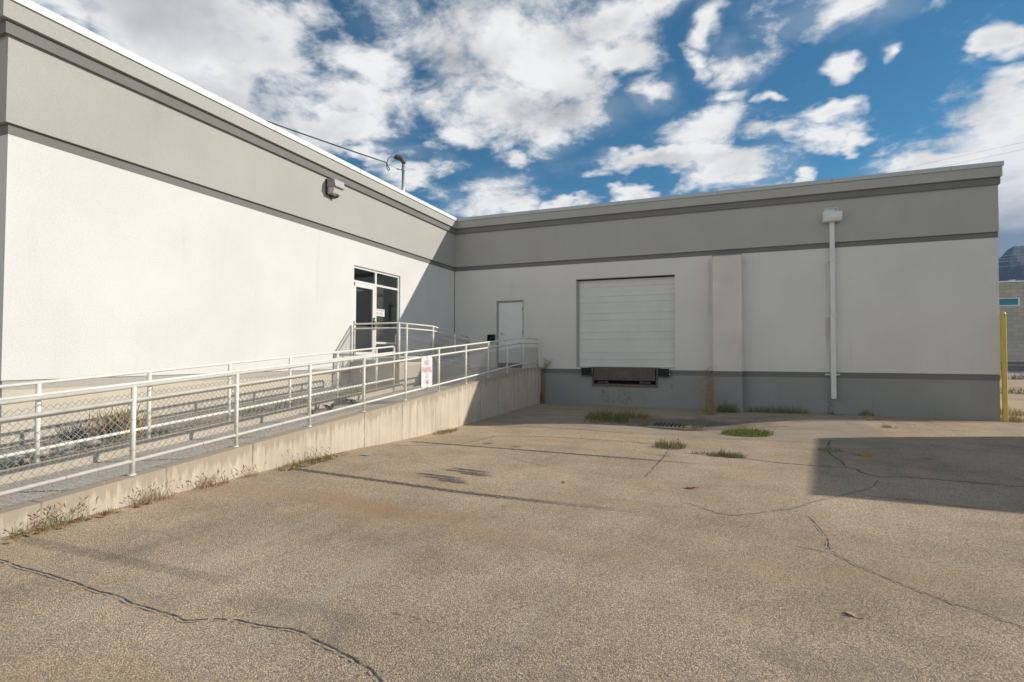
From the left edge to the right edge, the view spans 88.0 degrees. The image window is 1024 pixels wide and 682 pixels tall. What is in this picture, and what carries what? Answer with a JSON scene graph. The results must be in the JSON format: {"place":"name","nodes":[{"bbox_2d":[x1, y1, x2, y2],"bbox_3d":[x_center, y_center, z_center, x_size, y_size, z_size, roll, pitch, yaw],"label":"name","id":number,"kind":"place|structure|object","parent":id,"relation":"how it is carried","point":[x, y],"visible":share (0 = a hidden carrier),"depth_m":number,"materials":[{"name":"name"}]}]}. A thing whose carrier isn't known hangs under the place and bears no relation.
{"place":"outdoors","nodes":[
{"label":"outdoors","id":0,"kind":"place"},
{"bbox_2d":[0,371,1023,681],"bbox_3d":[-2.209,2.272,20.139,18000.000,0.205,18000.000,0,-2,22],"label":"ground","id":1,"kind":"structure","parent":0,"point":[492,549],"depth_m":4.34,"materials":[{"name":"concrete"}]},
{"bbox_2d":[5,495,98,538],"bbox_3d":[-4.371,1.659,5.054,0.339,0.261,0.776,0,-2,22],"label":"weed clump","id":2,"kind":"object","parent":1,"relation":"on","point":[46,520],"visible":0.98,"depth_m":5.06,"materials":[{"name":"beige plant"}]},
{"bbox_2d":[84,506,117,517],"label":"weed clump","id":3,"kind":"object","parent":1,"relation":"on","point":[113,511],"visible":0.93,"depth_m":5.50,"materials":[{"name":"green plant"}]},
{"bbox_2d":[127,478,180,506],"bbox_3d":[-4.036,1.675,5.958,0.588,0.274,0.349,2,-2,-44],"label":"weed clump","id":4,"kind":"object","parent":1,"relation":"on","point":[151,499],"visible":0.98,"depth_m":5.94,"materials":[{"name":"beige plant"}]},
{"bbox_2d":[0,382,389,469],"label":"planting bed","id":5,"kind":"object","parent":1,"relation":"on","point":[52,456],"visible":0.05,"depth_m":9.34,"materials":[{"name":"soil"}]},
{"bbox_2d":[3,455,30,465],"bbox_3d":[-6.243,1.515,6.689,0.300,0.152,0.249,0,-2,22],"label":"rock","id":6,"kind":"object","parent":5,"relation":"on","point":[16,459],"visible":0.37,"depth_m":6.61,"materials":[{"name":"grey stone"}]},
{"bbox_2d":[25,447,48,457],"bbox_3d":[-6.344,1.499,7.067,0.318,0.167,0.256,0,-1,-4],"label":"rock","id":7,"kind":"object","parent":5,"relation":"on","point":[44,452],"visible":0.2,"depth_m":7.01,"materials":[{"name":"grey stone"}]},
{"bbox_2d":[57,447,74,453],"bbox_3d":[-6.078,1.499,7.218,0.200,0.114,0.190,1,-2,-20],"label":"rock","id":8,"kind":"object","parent":5,"relation":"on","point":[66,448],"visible":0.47,"depth_m":7.16,"materials":[{"name":"grey stone"}]},
{"bbox_2d":[56,440,76,448],"bbox_3d":[-6.329,1.485,7.530,0.223,0.140,0.248,2,-2,-43],"label":"rock","id":9,"kind":"object","parent":5,"relation":"on","point":[67,445],"visible":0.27,"depth_m":7.48,"materials":[{"name":"grey stone"}]},
{"bbox_2d":[52,420,98,443],"bbox_3d":[-6.432,1.328,7.816,0.543,0.392,0.589,0,-2,22],"label":"twiggy shrub","id":10,"kind":"object","parent":5,"relation":"on","point":[74,434],"visible":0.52,"depth_m":7.77,"materials":[{"name":"plant"}]},
{"bbox_2d":[84,440,102,446],"bbox_3d":[-6.029,1.477,7.617,0.255,0.127,0.196,0,-2,22],"label":"rock","id":11,"kind":"object","parent":5,"relation":"on","point":[94,442],"visible":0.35,"depth_m":7.55,"materials":[{"name":"grey stone"}]},
{"bbox_2d":[84,404,156,439],"bbox_3d":[-6.190,1.227,8.409,1.176,0.570,1.296,0,-2,22],"label":"strap leaf shrub","id":12,"kind":"object","parent":5,"relation":"on","point":[118,423],"visible":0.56,"depth_m":8.25,"materials":[{"name":"green plant"}]},
{"bbox_2d":[187,468,232,490],"bbox_3d":[-3.769,1.691,6.609,0.377,0.272,0.634,0,-2,22],"label":"weed clump","id":13,"kind":"object","parent":1,"relation":"on","point":[209,482],"visible":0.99,"depth_m":6.61,"materials":[{"name":"beige plant"}]},
{"bbox_2d":[234,462,265,478],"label":"weed clump","id":14,"kind":"object","parent":1,"relation":"on","point":[253,472],"visible":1,"depth_m":7.16,"materials":[{"name":"beige plant"}]},
{"bbox_2d":[0,367,540,537],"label":"concrete ramp","id":15,"kind":"structure","parent":1,"relation":"on","point":[498,392],"depth_m":8.08,"materials":[{"name":"beige concrete"}]},
{"bbox_2d":[0,345,394,467],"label":"ramp railing","id":16,"kind":"object","parent":15,"relation":"on","point":[37,406],"visible":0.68,"depth_m":8.12,"materials":[{"name":"white metal"}]},
{"bbox_2d":[0,337,538,505],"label":"ramp railing","id":17,"kind":"object","parent":15,"relation":"on","point":[132,460],"visible":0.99,"depth_m":7.04,"materials":[{"name":"white metal"}]},
{"bbox_2d":[421,354,431,389],"bbox_3d":[-1.904,0.693,11.748,0.065,0.795,0.460,0,-2,22],"label":"no parking sign","id":18,"kind":"object","parent":17,"relation":"attached to","point":[426,372],"visible":1,"depth_m":11.72,"materials":[{"name":"white"}]},
{"bbox_2d":[319,402,336,408],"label":"leafy weed","id":19,"kind":"object","parent":15,"relation":"on","point":[330,406],"visible":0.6,"depth_m":10.90,"materials":[{"name":"green plant"}]},
{"bbox_2d":[275,445,337,470],"bbox_3d":[-3.110,1.740,8.076,0.464,0.253,1.267,0,-2,22],"label":"weed clump","id":20,"kind":"object","parent":1,"relation":"on","point":[312,461],"visible":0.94,"depth_m":8.00,"materials":[{"name":"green plant"}]},
{"bbox_2d":[350,361,469,388],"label":"entrance platform","id":21,"kind":"structure","parent":1,"relation":"on","point":[409,364],"depth_m":14.50,"materials":[{"name":"concrete"}]},
{"bbox_2d":[352,322,469,367],"bbox_3d":[-2.875,0.224,16.365,1.549,1.344,4.402,0,-2,22],"label":"platform railing","id":22,"kind":"object","parent":21,"relation":"on","point":[399,338],"visible":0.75,"depth_m":14.63,"materials":[{"name":"white metal"}]},
{"bbox_2d":[433,427,456,434],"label":"weed clump","id":23,"kind":"object","parent":1,"relation":"on","point":[449,430],"visible":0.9,"depth_m":11.89,"materials":[{"name":"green plant"}]},
{"bbox_2d":[0,0,1003,448],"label":"commercial building","id":24,"kind":"structure","parent":1,"relation":"on","point":[152,216],"depth_m":14.42,"materials":[{"name":"paint"}]},
{"bbox_2d":[325,179,344,197],"bbox_3d":[-4.589,-3.958,13.788,0.319,0.440,0.390,0,-2,22],"label":"wall lamp","id":25,"kind":"object","parent":24,"relation":"attached to","point":[334,188],"visible":1,"depth_m":13.67,"materials":[{"name":"white metal"}]},
{"bbox_2d":[353,282,377,360],"bbox_3d":[-4.238,-0.537,15.258,0.165,2.220,1.020,0,-2,22],"label":"glass door","id":26,"kind":"structure","parent":24,"relation":"in","point":[364,295],"depth_m":15.32,"materials":[{"name":"white metal"}]},
{"bbox_2d":[376,309,384,316],"bbox_3d":[-3.976,-0.855,16.002,0.011,0.215,0.430,0,-2,22],"label":"no smoking sign","id":27,"kind":"object","parent":24,"relation":"attached to","point":[380,312],"visible":1,"depth_m":16.01,"materials":[{"name":"white"}]},
{"bbox_2d":[394,154,405,190],"bbox_3d":[-3.995,-5.105,18.760,0.443,2.994,0.198,1,-2,-25],"label":"service mast","id":28,"kind":"object","parent":24,"relation":"on","point":[401,159],"visible":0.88,"depth_m":18.79,"materials":[{"name":"metal"}]},
{"bbox_2d":[266,120,394,170],"bbox_3d":[-11.314,-8.249,16.014,15.518,4.848,0.806,1,-2,-18],"label":"overhead cable","id":29,"kind":"object","parent":28,"relation":"attached to","point":[336,145],"visible":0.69,"depth_m":17.46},
{"bbox_2d":[395,334,442,355],"bbox_3d":[-3.098,0.175,17.831,0.112,0.695,2.990,0,-2,22],"label":"wall handrail","id":30,"kind":"object","parent":24,"relation":"attached to","point":[414,339],"depth_m":17.31,"materials":[{"name":"grey metal"}]},
{"bbox_2d":[487,334,494,340],"bbox_3d":[-0.762,-0.106,19.533,0.260,0.260,0.159,0,-2,22],"label":"mail box","id":31,"kind":"object","parent":24,"relation":"attached to","point":[491,337],"visible":0.88,"depth_m":19.51,"materials":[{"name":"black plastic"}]},
{"bbox_2d":[499,302,522,362],"bbox_3d":[-0.050,-0.304,19.404,0.962,2.214,0.107,0,-2,22],"label":"steel door","id":32,"kind":"structure","parent":24,"relation":"in","point":[510,314],"depth_m":19.41,"materials":[{"name":"white paint"}]},
{"bbox_2d":[577,275,674,367],"bbox_3d":[3.829,-0.621,17.997,3.299,3.061,0.120,0,-2,22],"label":"overhead door","id":33,"kind":"structure","parent":24,"relation":"in","point":[628,322],"depth_m":17.95,"materials":[{"name":"paint"}]},
{"bbox_2d":[822,207,843,414],"bbox_3d":[9.370,-0.869,15.553,0.550,6.096,0.600,0,-2,22],"label":"downspout","id":34,"kind":"object","parent":24,"relation":"attached to","point":[833,215],"visible":0.99,"depth_m":15.40,"materials":[{"name":"white paint"}]},
{"bbox_2d":[540,368,545,403],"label":"weed clump","id":35,"kind":"object","parent":1,"relation":"on","point":[542,400],"visible":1,"depth_m":18.69,"materials":[{"name":"beige plant"}]},
{"bbox_2d":[541,357,552,397],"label":"weed clump","id":36,"kind":"object","parent":1,"relation":"on","point":[544,368],"visible":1,"depth_m":18.62,"materials":[{"name":"brown plant"}]},
{"bbox_2d":[585,404,629,422],"bbox_3d":[2.588,1.949,14.491,1.318,0.477,1.368,0,-2,22],"label":"weed clump","id":37,"kind":"object","parent":1,"relation":"on","point":[604,414],"visible":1,"depth_m":14.40,"materials":[{"name":"green plant"}]},
{"bbox_2d":[617,404,651,418],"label":"weed clump","id":38,"kind":"object","parent":1,"relation":"on","point":[631,415],"visible":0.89,"depth_m":15.10,"materials":[{"name":"orange plant"}]},
{"bbox_2d":[646,422,692,430],"bbox_3d":[4.090,2.239,13.726,1.080,0.140,1.100,0,-2,22],"label":"storm drain","id":39,"kind":"object","parent":1,"relation":"on","point":[657,426],"visible":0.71,"depth_m":13.59,"materials":[{"name":"metal"}]},
{"bbox_2d":[654,434,686,448],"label":"weed clump","id":40,"kind":"object","parent":1,"relation":"on","point":[665,444],"visible":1,"depth_m":9.86,"materials":[{"name":"green plant"}]},
{"bbox_2d":[683,419,705,429],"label":"weed clump","id":41,"kind":"object","parent":1,"relation":"on","point":[697,427],"visible":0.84,"depth_m":13.13,"materials":[{"name":"brown plant"}]},
{"bbox_2d":[696,367,725,414],"bbox_3d":[5.823,1.451,15.548,0.764,1.415,0.942,0,-2,-10],"label":"weed clump","id":42,"kind":"object","parent":1,"relation":"on","point":[708,407],"visible":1,"depth_m":15.62,"materials":[{"name":"brown plant"}]},
{"bbox_2d":[707,448,748,457],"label":"weed clump","id":43,"kind":"object","parent":1,"relation":"on","point":[735,455],"visible":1,"depth_m":9.02,"materials":[{"name":"green plant"}]},
{"bbox_2d":[715,400,740,412],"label":"weed clump","id":44,"kind":"object","parent":1,"relation":"on","point":[725,409],"visible":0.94,"depth_m":15.91,"materials":[{"name":"green plant"}]},
{"bbox_2d":[721,425,773,436],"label":"weed clump","id":45,"kind":"object","parent":1,"relation":"on","point":[746,432],"visible":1,"depth_m":11.80,"materials":[{"name":"green plant"}]},
{"bbox_2d":[744,402,810,413],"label":"weed clump","id":46,"kind":"object","parent":1,"relation":"on","point":[793,411],"visible":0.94,"depth_m":15.73,"materials":[{"name":"green plant"}]},
{"bbox_2d":[818,445,845,452],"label":"weed clump","id":47,"kind":"object","parent":1,"relation":"on","point":[838,449],"visible":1,"depth_m":9.63,"materials":[{"name":"brown plant"}]},
{"bbox_2d":[842,609,867,617],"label":"fallen leaf","id":48,"kind":"object","parent":1,"relation":"on","point":[858,615],"visible":1,"depth_m":3.50,"materials":[{"name":"beige plant"}]},
{"bbox_2d":[859,408,873,415],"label":"weed clump","id":49,"kind":"object","parent":1,"relation":"on","point":[863,414],"visible":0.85,"depth_m":15.04,"materials":[{"name":"green plant"}]},
{"bbox_2d":[880,423,897,428],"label":"weed clump","id":50,"kind":"object","parent":1,"relation":"on","point":[887,426],"visible":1,"depth_m":12.50,"materials":[{"name":"beige plant"}]},
{"bbox_2d":[1000,312,1008,421],"bbox_3d":[12.936,0.773,13.924,0.130,3.095,0.130,0,-2,22],"label":"bollard","id":51,"kind":"object","parent":1,"relation":"on","point":[1004,367],"visible":0.93,"depth_m":13.89,"materials":[{"name":"yellow metal"}]},
{"bbox_2d":[999,280,1023,370],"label":"block building","id":52,"kind":"structure","parent":1,"relation":"on","point":[1011,299],"depth_m":60.85,"materials":[{"name":"concrete"}]},
{"bbox_2d":[999,297,1019,305],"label":"window frame","id":53,"kind":"structure","parent":52,"relation":"in","point":[1002,301],"depth_m":61.06,"materials":[{"name":"white metal"}]},
{"bbox_2d":[1000,343,1023,377],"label":"chain link fence","id":54,"kind":"object","parent":1,"relation":"on","point":[1020,365],"visible":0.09,"depth_m":40.04,"materials":[{"name":"metal"}]},
{"bbox_2d":[1000,411,1023,422],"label":"weed clump","id":55,"kind":"object","parent":1,"relation":"on","point":[1014,418],"visible":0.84,"depth_m":13.95,"materials":[{"name":"beige plant"}]},
{"bbox_2d":[1000,406,1023,415],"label":"weed clump","id":56,"kind":"object","parent":1,"relation":"on","point":[1019,411],"visible":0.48,"depth_m":15.59,"materials":[{"name":"beige plant"}]},
{"bbox_2d":[1000,387,1023,393],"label":"weed clump","id":57,"kind":"object","parent":1,"relation":"on","point":[1018,392],"visible":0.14,"depth_m":24.47,"materials":[{"name":"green plant"}]},
{"bbox_2d":[30,0,1023,257],"label":"sky","id":58,"kind":"structure","parent":0,"point":[490,107],"materials":[{"name":"blue"}]},
{"bbox_2d":[998,246,1023,280],"bbox_3d":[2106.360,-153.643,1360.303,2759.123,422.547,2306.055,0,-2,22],"label":"mountain","id":59,"kind":"structure","parent":0,"point":[1010,272],"depth_m":1729.78,"materials":[{"name":"blue stone"}]},
{"bbox_2d":[1000,371,1023,378],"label":"verge grass","id":60,"kind":"structure","parent":0,"point":[1014,377],"depth_m":39.95,"materials":[{"name":"green plant"}]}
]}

